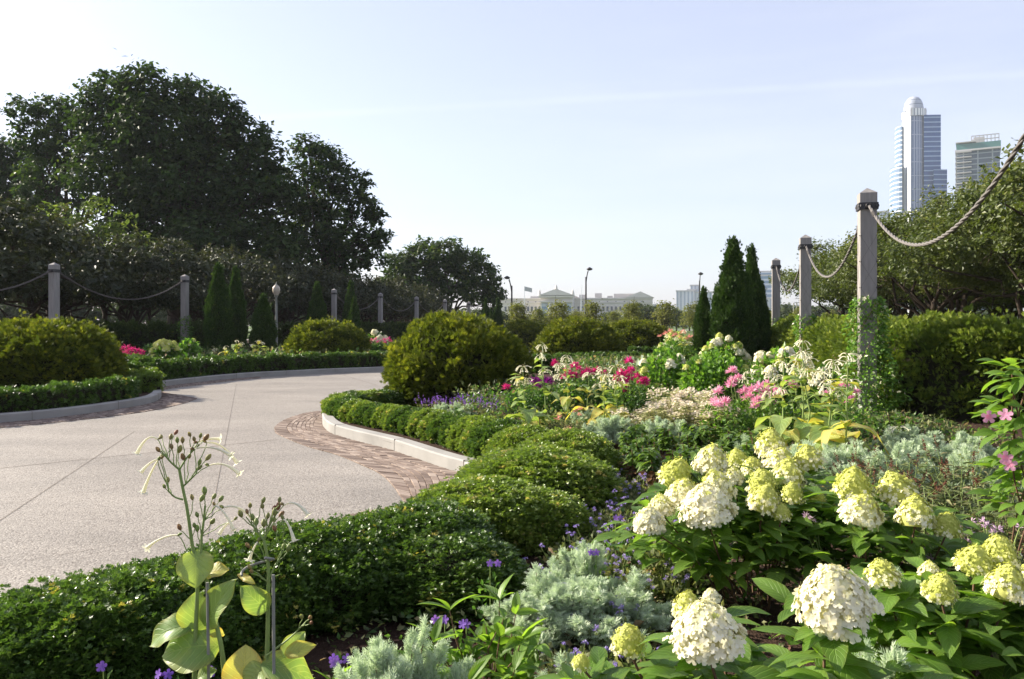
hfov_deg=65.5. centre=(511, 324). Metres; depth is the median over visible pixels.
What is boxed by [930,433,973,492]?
artemisia plant
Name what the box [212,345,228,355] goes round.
flowering tobacco
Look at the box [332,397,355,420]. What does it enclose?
box shrub
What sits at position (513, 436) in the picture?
box shrub
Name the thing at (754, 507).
hydrangea shrub
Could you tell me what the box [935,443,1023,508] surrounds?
artemisia plant
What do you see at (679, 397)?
variegated phlox
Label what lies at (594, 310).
young tree
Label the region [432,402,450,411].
artemisia plant
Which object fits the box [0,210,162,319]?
crab apple tree
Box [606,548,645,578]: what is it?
ageratum plant
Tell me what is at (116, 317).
park tree
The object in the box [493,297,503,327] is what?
columnar thuja
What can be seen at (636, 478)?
ageratum plant
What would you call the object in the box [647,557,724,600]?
ageratum plant
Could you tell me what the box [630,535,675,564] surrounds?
ageratum plant
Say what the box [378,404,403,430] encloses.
box shrub
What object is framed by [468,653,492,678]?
peony plant
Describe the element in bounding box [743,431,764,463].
drooping plant
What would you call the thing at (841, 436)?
flowering tobacco
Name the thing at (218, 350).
undergrowth
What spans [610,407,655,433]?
variegated phlox
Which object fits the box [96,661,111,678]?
petunia plant
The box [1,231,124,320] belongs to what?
crab apple tree
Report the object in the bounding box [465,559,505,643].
petunia plant
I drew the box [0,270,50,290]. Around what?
rope swag
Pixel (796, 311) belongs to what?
young tree
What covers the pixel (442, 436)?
box shrub
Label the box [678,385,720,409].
variegated phlox
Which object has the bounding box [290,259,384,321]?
crab apple tree
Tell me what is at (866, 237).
stone post
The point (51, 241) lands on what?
crab apple tree
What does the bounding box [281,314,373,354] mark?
yew shrub
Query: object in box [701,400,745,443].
variegated phlox
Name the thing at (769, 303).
office slab
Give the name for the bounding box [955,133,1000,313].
unfinished tower
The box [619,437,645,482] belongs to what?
drooping plant
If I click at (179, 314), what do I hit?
crab apple tree
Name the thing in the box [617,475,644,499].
ageratum plant
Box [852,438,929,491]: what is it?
artemisia plant
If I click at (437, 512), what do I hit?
box shrub
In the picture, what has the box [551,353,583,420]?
flowering tobacco
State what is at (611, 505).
ageratum plant
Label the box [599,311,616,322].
park tree
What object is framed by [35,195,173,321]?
maple tree
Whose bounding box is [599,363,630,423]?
flowering tobacco
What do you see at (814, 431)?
flowering tobacco
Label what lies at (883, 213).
apartment tower
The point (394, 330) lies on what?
yew hedge
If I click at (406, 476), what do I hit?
brick paving
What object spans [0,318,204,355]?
yew hedge
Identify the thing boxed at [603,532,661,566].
ageratum plant
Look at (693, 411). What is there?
variegated phlox
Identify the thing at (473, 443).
box shrub
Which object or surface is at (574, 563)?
artemisia plant
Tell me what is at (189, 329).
climbing plant
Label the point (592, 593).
artemisia plant
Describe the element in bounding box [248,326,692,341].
ground
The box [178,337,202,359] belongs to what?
hydrangea shrub
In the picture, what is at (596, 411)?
flowering tobacco
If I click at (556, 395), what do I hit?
flowering tobacco
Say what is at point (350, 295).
columnar thuja
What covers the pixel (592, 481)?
box shrub
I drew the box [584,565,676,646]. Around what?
artemisia plant
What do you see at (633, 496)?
ageratum plant
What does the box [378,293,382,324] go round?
stone post
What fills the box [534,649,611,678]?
artemisia plant
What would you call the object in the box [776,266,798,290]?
rope swag
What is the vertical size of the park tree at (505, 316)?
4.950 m
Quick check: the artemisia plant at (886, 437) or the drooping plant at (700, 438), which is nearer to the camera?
the drooping plant at (700, 438)
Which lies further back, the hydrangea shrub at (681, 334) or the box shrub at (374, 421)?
the hydrangea shrub at (681, 334)
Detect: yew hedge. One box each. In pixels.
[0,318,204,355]
[278,319,415,345]
[770,302,1023,423]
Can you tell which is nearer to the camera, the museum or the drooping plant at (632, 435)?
the drooping plant at (632, 435)
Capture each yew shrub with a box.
[0,308,130,388]
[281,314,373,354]
[378,309,544,406]
[504,319,543,350]
[529,315,627,355]
[539,322,549,328]
[610,317,668,351]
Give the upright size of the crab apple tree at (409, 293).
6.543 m
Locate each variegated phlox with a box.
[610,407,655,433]
[635,397,672,443]
[645,387,687,423]
[646,386,686,421]
[647,400,694,426]
[670,388,712,421]
[670,390,710,423]
[671,399,712,427]
[672,397,711,429]
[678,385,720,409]
[684,390,723,422]
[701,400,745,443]
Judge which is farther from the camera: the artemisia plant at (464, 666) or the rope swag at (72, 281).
the rope swag at (72, 281)
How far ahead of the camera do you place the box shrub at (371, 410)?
11.67 m
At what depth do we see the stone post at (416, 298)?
62.08 m
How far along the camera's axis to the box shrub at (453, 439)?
9.40 m
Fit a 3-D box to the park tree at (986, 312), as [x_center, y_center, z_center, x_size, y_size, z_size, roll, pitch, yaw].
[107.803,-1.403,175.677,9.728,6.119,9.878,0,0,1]
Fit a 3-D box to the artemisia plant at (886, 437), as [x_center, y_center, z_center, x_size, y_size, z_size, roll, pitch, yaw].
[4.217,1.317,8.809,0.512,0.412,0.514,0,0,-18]
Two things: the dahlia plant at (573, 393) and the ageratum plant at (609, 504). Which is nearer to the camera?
the ageratum plant at (609, 504)
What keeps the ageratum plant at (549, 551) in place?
on the flower bed soil at (317, 653)
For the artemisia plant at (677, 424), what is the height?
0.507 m
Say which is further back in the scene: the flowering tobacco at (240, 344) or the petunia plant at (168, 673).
the flowering tobacco at (240, 344)
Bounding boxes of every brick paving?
[0,396,195,427]
[161,377,260,398]
[274,410,456,517]
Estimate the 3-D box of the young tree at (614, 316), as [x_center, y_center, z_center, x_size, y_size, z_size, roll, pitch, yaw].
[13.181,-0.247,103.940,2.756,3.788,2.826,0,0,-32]
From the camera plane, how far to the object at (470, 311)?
165.60 m
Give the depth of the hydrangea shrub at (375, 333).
32.80 m
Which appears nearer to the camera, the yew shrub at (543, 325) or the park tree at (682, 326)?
the yew shrub at (543, 325)
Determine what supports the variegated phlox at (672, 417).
on the flower bed soil at (317, 653)
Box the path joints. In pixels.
[0,375,386,560]
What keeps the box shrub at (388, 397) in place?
on the flower bed soil at (317, 653)
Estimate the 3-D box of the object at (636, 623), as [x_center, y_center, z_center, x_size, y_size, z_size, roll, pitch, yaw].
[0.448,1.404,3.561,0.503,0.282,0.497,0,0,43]
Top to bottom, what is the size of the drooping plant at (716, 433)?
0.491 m
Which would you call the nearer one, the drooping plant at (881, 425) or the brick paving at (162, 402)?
the drooping plant at (881, 425)
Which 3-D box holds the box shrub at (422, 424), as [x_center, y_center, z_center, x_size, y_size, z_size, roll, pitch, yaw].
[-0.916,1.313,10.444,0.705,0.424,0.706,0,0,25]
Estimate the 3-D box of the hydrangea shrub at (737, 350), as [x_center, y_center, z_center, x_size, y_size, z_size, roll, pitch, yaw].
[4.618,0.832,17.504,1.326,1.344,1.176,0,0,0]
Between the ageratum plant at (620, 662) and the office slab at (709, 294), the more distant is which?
the office slab at (709, 294)
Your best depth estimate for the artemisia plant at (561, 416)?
11.91 m
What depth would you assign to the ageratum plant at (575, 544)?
5.04 m
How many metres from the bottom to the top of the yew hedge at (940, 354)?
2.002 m
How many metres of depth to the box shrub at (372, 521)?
4.34 m
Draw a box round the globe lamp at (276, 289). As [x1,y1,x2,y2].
[272,282,279,342]
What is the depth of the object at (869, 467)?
5.64 m
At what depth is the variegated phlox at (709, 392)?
10.07 m
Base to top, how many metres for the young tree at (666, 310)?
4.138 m
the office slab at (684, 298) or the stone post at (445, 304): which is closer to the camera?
the stone post at (445, 304)
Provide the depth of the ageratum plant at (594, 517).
5.83 m
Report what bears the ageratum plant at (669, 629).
on the flower bed soil at (317, 653)
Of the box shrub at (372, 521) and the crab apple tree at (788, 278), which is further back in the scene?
the crab apple tree at (788, 278)
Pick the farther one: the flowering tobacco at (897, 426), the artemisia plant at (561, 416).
the artemisia plant at (561, 416)
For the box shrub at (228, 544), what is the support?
on the flower bed soil at (317, 653)
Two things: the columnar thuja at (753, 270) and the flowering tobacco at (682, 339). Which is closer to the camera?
the flowering tobacco at (682, 339)
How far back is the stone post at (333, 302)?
48.69 m
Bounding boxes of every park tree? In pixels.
[0,298,23,321]
[0,300,45,317]
[45,301,108,321]
[70,303,141,329]
[107,302,151,324]
[145,306,190,323]
[246,309,254,326]
[294,314,341,322]
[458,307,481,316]
[470,308,516,327]
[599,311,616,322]
[618,301,686,323]
[669,313,691,330]
[771,302,833,318]
[798,303,847,317]
[984,306,1023,316]
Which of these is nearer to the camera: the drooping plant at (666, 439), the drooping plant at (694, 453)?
the drooping plant at (694, 453)
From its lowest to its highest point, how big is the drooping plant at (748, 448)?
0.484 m
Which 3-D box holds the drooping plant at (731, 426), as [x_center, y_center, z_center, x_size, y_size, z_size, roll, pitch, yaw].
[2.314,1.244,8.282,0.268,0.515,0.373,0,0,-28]
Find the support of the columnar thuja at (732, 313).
on the flower bed soil at (317, 653)
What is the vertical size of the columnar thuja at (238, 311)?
4.248 m
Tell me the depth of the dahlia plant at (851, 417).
8.96 m
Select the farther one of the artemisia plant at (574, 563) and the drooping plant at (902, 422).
the drooping plant at (902, 422)
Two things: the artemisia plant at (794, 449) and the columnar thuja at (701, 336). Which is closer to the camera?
the artemisia plant at (794, 449)
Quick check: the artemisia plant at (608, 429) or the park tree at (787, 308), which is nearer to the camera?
the artemisia plant at (608, 429)
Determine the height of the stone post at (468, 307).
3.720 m
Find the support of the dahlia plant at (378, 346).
on the flower bed soil at (144, 393)
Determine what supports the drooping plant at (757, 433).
on the flower bed soil at (317, 653)
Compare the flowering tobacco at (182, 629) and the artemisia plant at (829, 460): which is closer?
the flowering tobacco at (182, 629)
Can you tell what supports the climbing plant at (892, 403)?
attached to the stone post at (866, 237)
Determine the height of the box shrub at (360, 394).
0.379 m
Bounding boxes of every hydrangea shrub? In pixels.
[141,343,152,355]
[148,338,181,358]
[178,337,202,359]
[368,329,388,343]
[535,563,968,678]
[590,427,923,610]
[634,347,686,401]
[657,330,692,353]
[676,346,755,403]
[698,332,750,369]
[743,342,815,426]
[751,533,1023,678]
[784,465,989,587]
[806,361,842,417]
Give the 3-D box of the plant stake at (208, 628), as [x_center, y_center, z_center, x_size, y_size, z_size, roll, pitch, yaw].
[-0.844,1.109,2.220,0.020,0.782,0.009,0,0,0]
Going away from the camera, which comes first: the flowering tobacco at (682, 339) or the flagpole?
the flowering tobacco at (682, 339)
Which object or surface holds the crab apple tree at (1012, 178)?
on the ground
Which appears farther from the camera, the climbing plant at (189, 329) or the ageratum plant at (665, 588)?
the climbing plant at (189, 329)
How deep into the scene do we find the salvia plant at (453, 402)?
12.76 m
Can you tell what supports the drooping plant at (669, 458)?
on the flower bed soil at (317, 653)
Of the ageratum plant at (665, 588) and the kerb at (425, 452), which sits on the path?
the kerb at (425, 452)
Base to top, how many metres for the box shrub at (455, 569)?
0.402 m
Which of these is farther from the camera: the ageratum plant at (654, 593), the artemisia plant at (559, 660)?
the ageratum plant at (654, 593)
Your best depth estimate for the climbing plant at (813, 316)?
19.49 m
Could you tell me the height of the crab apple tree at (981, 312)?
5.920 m
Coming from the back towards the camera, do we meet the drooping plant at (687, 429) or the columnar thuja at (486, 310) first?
the columnar thuja at (486, 310)
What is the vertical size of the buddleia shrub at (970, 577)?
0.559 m
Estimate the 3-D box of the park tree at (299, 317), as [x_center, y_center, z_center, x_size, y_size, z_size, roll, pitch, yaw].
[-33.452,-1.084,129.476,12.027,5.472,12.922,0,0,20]
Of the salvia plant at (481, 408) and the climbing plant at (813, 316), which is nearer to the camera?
the salvia plant at (481, 408)
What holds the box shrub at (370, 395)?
on the flower bed soil at (317, 653)
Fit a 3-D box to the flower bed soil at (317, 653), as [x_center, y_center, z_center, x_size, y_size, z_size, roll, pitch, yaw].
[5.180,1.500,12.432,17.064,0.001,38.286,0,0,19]
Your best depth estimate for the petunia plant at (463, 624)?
3.00 m
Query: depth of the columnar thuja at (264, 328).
33.73 m
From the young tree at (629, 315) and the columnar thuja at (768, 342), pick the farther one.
the young tree at (629, 315)
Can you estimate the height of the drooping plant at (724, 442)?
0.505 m
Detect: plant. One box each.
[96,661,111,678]
[120,344,144,356]
[155,668,178,678]
[177,315,193,345]
[313,666,351,678]
[329,653,350,671]
[329,657,350,674]
[333,640,414,678]
[346,614,451,678]
[370,337,392,350]
[395,646,475,678]
[398,574,551,678]
[415,392,454,407]
[422,615,461,665]
[429,395,465,407]
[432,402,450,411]
[448,401,476,414]
[456,619,486,678]
[458,393,493,415]
[463,394,512,417]
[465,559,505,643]
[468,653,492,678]
[478,562,580,652]
[499,359,574,413]
[522,574,650,658]
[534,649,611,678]
[535,538,588,572]
[537,639,589,674]
[538,582,602,659]
[541,540,624,593]
[541,646,617,673]
[542,402,577,423]
[544,407,593,430]
[549,524,609,564]
[553,361,613,420]
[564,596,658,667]
[568,593,653,648]
[569,408,599,430]
[573,524,644,564]
[577,507,616,546]
[578,517,631,553]
[578,549,615,591]
[582,415,633,448]
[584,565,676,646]
[585,501,627,525]
[595,497,624,518]
[595,501,635,520]
[596,507,634,537]
[600,356,654,416]
[601,554,627,584]
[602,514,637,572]
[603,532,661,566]
[604,551,628,571]
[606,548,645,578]
[607,560,676,601]
[607,645,658,668]
[612,489,647,519]
[613,469,657,491]
[614,570,670,604]
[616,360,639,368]
[616,424,647,454]
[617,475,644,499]
[618,556,680,596]
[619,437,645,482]
[621,490,647,512]
[627,479,645,494]
[629,422,667,452]
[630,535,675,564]
[631,477,657,492]
[633,445,663,488]
[636,566,700,613]
[638,416,681,452]
[642,548,711,591]
[647,428,683,463]
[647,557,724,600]
[653,602,677,632]
[656,328,697,360]
[661,411,690,449]
[661,449,689,465]
[667,422,697,455]
[673,442,722,483]
[675,452,704,485]
[681,425,709,456]
[688,448,740,483]
[691,426,735,444]
[697,365,748,433]
[705,434,736,451]
[711,373,796,434]
[717,418,746,439]
[721,441,756,474]
[722,429,764,448]
[734,433,765,469]
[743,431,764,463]
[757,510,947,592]
[773,380,878,440]
[788,439,816,457]
[792,314,816,355]
[805,451,879,519]
[820,439,879,487]
[827,638,909,678]
[829,295,913,418]
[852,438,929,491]
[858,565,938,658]
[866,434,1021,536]
[867,425,912,454]
[868,415,913,439]
[884,436,954,499]
[885,424,945,451]
[895,417,919,434]
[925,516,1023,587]
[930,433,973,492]
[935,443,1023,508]
[940,430,996,457]
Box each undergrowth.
[122,337,399,359]
[309,353,1023,678]
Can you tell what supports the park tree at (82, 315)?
on the ground
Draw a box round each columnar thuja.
[202,262,234,355]
[228,265,248,353]
[247,293,279,354]
[304,281,328,321]
[342,280,359,325]
[347,297,361,328]
[483,297,488,318]
[488,307,493,320]
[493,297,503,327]
[691,285,712,355]
[708,235,759,360]
[745,242,768,358]
[762,281,772,351]
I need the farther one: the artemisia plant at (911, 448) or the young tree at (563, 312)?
the young tree at (563, 312)
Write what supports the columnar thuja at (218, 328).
on the flower bed soil at (144, 393)
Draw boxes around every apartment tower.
[759,271,771,297]
[877,211,888,222]
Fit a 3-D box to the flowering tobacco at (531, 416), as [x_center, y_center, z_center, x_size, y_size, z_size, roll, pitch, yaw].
[0.180,0.994,9.661,0.651,1.073,0.622,0,0,45]
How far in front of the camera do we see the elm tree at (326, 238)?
65.23 m
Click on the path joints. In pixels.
(155, 482)
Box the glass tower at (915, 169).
[890,96,946,321]
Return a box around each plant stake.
[206,582,209,678]
[240,557,275,673]
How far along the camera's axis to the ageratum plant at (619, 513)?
5.63 m
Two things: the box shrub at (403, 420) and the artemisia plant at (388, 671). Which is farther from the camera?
the box shrub at (403, 420)
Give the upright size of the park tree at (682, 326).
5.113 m
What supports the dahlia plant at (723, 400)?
on the flower bed soil at (317, 653)
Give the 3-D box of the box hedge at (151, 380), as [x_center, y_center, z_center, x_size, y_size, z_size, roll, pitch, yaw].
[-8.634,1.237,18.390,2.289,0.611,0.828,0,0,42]
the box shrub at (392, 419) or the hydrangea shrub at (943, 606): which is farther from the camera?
the box shrub at (392, 419)
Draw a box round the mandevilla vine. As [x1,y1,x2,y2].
[966,358,1023,555]
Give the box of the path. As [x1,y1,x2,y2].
[0,351,533,596]
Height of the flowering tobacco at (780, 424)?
1.158 m
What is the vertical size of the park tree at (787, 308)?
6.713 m
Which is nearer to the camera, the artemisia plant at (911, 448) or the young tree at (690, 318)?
the artemisia plant at (911, 448)
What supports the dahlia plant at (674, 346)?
on the flower bed soil at (317, 653)
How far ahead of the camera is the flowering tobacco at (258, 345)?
27.46 m
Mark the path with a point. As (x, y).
(81, 514)
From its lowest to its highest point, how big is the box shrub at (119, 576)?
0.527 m
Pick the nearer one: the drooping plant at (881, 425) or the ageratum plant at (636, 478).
the ageratum plant at (636, 478)
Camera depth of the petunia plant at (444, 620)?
3.10 m
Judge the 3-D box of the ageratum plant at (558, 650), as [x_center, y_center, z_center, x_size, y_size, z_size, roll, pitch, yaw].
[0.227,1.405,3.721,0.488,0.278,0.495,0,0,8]
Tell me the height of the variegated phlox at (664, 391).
0.734 m
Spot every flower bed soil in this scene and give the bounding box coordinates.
[139,340,280,396]
[261,372,1023,678]
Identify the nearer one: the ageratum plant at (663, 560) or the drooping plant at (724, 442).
the ageratum plant at (663, 560)
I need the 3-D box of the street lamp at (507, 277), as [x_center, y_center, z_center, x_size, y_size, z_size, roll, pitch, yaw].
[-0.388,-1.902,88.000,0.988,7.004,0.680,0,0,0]
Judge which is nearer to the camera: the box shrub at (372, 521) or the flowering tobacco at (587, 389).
the box shrub at (372, 521)
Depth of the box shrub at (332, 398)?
13.09 m
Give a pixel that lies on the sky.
(627, 141)
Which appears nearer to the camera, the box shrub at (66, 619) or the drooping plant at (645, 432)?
the box shrub at (66, 619)
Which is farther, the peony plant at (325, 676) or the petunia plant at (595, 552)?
the petunia plant at (595, 552)
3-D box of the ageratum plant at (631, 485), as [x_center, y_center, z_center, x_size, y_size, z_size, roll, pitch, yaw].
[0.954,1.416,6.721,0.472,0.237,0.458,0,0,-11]
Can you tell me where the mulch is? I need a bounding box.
[310,409,1023,669]
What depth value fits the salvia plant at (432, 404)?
13.03 m
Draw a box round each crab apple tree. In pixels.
[0,195,124,304]
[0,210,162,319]
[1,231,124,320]
[38,226,228,323]
[120,240,301,318]
[143,251,271,322]
[231,249,357,332]
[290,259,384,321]
[325,269,421,322]
[371,274,439,321]
[383,281,453,322]
[768,236,908,316]
[793,232,975,322]
[819,184,1023,316]
[877,163,1023,320]
[889,253,1023,325]
[894,274,995,316]
[949,268,1023,312]
[959,138,1023,263]
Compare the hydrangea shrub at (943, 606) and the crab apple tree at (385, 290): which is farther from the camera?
the crab apple tree at (385, 290)
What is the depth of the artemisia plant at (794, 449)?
6.65 m
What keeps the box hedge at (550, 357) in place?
on the flower bed soil at (317, 653)
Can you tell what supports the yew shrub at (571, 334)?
on the flower bed soil at (317, 653)
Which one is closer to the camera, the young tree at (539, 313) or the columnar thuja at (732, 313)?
the columnar thuja at (732, 313)
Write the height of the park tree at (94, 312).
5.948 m
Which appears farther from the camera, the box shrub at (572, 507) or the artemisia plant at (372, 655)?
the box shrub at (572, 507)
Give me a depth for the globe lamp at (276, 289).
40.94 m
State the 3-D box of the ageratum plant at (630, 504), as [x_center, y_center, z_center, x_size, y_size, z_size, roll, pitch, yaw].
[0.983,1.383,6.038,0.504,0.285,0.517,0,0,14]
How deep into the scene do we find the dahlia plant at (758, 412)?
9.19 m
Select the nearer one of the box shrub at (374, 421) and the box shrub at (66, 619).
the box shrub at (66, 619)
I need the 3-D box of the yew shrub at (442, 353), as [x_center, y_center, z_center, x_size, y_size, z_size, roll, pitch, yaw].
[-1.020,0.669,15.647,3.162,2.000,3.340,0,0,27]
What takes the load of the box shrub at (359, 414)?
on the flower bed soil at (317, 653)
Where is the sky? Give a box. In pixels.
[0,0,1023,325]
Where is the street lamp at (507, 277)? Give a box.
[504,276,512,316]
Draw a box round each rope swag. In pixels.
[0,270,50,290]
[60,273,182,299]
[383,299,415,310]
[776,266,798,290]
[805,227,856,277]
[868,133,1023,246]
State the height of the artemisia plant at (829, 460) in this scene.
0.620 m
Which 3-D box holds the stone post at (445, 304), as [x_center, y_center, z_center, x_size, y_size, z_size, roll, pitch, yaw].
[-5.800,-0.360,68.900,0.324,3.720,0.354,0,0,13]
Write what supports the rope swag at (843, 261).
hanging from the stone post at (866, 237)
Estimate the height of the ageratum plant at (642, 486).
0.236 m
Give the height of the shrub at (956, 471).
0.753 m
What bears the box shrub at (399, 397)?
on the flower bed soil at (317, 653)
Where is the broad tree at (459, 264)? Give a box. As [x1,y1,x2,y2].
[377,234,508,315]
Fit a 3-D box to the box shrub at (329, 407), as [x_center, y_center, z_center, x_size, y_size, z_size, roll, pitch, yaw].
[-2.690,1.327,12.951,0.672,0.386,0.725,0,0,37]
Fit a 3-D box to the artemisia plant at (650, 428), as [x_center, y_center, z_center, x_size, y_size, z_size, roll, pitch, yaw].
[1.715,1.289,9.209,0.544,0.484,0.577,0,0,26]
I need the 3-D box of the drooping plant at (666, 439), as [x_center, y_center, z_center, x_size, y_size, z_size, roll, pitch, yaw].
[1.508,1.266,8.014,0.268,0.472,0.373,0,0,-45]
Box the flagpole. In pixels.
[524,286,531,304]
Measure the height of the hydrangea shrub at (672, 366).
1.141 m
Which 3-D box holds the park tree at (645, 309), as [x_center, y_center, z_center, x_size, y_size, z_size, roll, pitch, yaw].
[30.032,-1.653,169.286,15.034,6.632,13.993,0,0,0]
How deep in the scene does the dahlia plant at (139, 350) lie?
23.47 m
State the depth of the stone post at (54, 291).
28.25 m
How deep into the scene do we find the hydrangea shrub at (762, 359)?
10.89 m
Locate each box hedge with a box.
[0,373,140,412]
[123,366,166,392]
[127,350,387,379]
[127,352,164,372]
[531,350,652,373]
[627,345,692,354]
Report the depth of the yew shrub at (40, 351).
16.79 m
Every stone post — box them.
[47,262,60,319]
[180,274,189,341]
[331,289,336,320]
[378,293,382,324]
[414,296,418,319]
[443,299,446,310]
[467,302,470,313]
[770,258,780,326]
[798,235,812,354]
[855,188,878,414]
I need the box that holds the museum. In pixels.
[501,285,653,316]
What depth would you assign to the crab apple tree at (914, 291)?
29.03 m
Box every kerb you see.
[0,366,384,422]
[322,372,531,470]
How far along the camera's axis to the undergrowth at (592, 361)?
11.01 m
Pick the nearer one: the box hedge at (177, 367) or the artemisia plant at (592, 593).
the artemisia plant at (592, 593)
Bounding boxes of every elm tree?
[0,91,104,315]
[0,132,72,220]
[41,47,313,326]
[264,131,397,278]
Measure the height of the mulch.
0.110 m
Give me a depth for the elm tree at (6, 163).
71.05 m
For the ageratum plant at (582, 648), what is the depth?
3.36 m
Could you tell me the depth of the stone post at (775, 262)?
26.29 m
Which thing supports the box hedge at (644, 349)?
on the flower bed soil
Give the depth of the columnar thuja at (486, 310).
69.89 m
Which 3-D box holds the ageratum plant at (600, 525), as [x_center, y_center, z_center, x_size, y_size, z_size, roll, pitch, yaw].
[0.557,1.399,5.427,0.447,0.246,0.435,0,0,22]
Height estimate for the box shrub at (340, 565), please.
0.489 m
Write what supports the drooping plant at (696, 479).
on the flower bed soil at (317, 653)
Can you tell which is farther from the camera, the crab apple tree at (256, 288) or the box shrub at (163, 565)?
the crab apple tree at (256, 288)
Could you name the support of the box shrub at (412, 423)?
on the flower bed soil at (317, 653)
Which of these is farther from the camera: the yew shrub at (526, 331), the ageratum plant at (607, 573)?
the yew shrub at (526, 331)
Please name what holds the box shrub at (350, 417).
on the flower bed soil at (317, 653)
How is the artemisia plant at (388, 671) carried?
on the flower bed soil at (317, 653)
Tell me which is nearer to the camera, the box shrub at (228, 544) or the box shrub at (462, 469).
the box shrub at (228, 544)
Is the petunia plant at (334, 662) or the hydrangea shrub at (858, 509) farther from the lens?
the hydrangea shrub at (858, 509)
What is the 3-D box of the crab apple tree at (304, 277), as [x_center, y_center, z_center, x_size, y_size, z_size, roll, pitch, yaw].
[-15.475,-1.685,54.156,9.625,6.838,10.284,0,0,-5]
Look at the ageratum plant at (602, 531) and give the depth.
5.26 m
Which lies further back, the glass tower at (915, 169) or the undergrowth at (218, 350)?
the glass tower at (915, 169)
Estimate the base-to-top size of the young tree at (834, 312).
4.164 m
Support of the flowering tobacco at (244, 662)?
on the flower bed soil at (317, 653)
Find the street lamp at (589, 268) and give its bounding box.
[585,267,591,313]
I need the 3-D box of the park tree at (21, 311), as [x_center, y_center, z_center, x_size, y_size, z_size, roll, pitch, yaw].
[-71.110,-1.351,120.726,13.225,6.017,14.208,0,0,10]
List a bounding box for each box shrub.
[0,569,187,678]
[0,590,111,678]
[43,556,260,678]
[124,542,294,677]
[187,527,338,650]
[237,512,405,637]
[308,511,425,618]
[320,392,350,413]
[322,395,346,413]
[323,395,357,417]
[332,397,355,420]
[336,398,371,421]
[342,390,371,401]
[346,392,360,397]
[346,401,370,423]
[351,401,381,425]
[353,491,504,554]
[355,390,379,402]
[358,523,530,627]
[362,388,386,403]
[362,403,382,426]
[370,403,398,429]
[375,389,397,403]
[378,388,407,405]
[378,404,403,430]
[385,405,419,432]
[396,407,426,435]
[404,407,442,438]
[409,474,564,557]
[416,409,450,440]
[425,410,465,444]
[437,413,473,447]
[443,412,494,452]
[450,458,482,480]
[454,442,630,514]
[457,415,499,456]
[463,417,526,458]
[481,422,551,455]
[506,485,595,555]
[516,426,626,479]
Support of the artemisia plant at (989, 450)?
on the flower bed soil at (317, 653)
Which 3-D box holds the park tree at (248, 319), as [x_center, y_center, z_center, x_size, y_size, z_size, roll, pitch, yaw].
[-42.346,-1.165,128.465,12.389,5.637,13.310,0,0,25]
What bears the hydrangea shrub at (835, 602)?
on the flower bed soil at (317, 653)
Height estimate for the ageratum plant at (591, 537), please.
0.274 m
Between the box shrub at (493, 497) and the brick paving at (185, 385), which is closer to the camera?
the box shrub at (493, 497)
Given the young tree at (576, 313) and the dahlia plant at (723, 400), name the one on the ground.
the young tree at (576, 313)
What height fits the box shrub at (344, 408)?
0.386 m
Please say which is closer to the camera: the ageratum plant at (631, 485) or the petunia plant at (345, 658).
the petunia plant at (345, 658)
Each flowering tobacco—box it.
[132,430,257,678]
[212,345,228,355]
[221,497,315,678]
[231,340,242,354]
[251,339,266,354]
[504,363,555,429]
[534,341,562,426]
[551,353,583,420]
[565,372,606,419]
[585,363,631,426]
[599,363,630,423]
[674,330,693,357]
[739,369,754,417]
[753,367,801,445]
[754,360,809,450]
[785,337,822,443]
[785,354,822,443]
[788,347,828,448]
[794,355,863,452]
[808,366,852,447]
[813,351,888,454]
[887,424,908,434]
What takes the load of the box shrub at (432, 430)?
on the flower bed soil at (317, 653)
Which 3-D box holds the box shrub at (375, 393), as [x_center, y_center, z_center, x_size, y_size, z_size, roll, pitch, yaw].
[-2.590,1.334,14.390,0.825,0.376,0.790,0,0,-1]
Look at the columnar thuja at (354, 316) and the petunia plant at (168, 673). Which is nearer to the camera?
the petunia plant at (168, 673)
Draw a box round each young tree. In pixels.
[503,299,531,325]
[528,306,547,323]
[537,296,573,323]
[570,309,583,317]
[578,300,611,323]
[604,310,623,324]
[617,300,646,319]
[650,298,681,328]
[677,301,697,333]
[789,306,798,316]
[823,307,836,317]
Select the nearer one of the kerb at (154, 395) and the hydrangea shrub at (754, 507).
the hydrangea shrub at (754, 507)
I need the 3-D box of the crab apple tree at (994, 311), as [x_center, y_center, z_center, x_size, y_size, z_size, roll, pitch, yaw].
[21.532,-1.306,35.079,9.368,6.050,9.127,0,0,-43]
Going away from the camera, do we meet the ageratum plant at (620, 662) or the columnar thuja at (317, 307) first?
the ageratum plant at (620, 662)
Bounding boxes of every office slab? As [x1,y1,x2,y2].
[676,285,698,311]
[695,291,712,308]
[766,297,798,310]
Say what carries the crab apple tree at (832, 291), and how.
on the ground
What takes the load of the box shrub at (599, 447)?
on the flower bed soil at (317, 653)

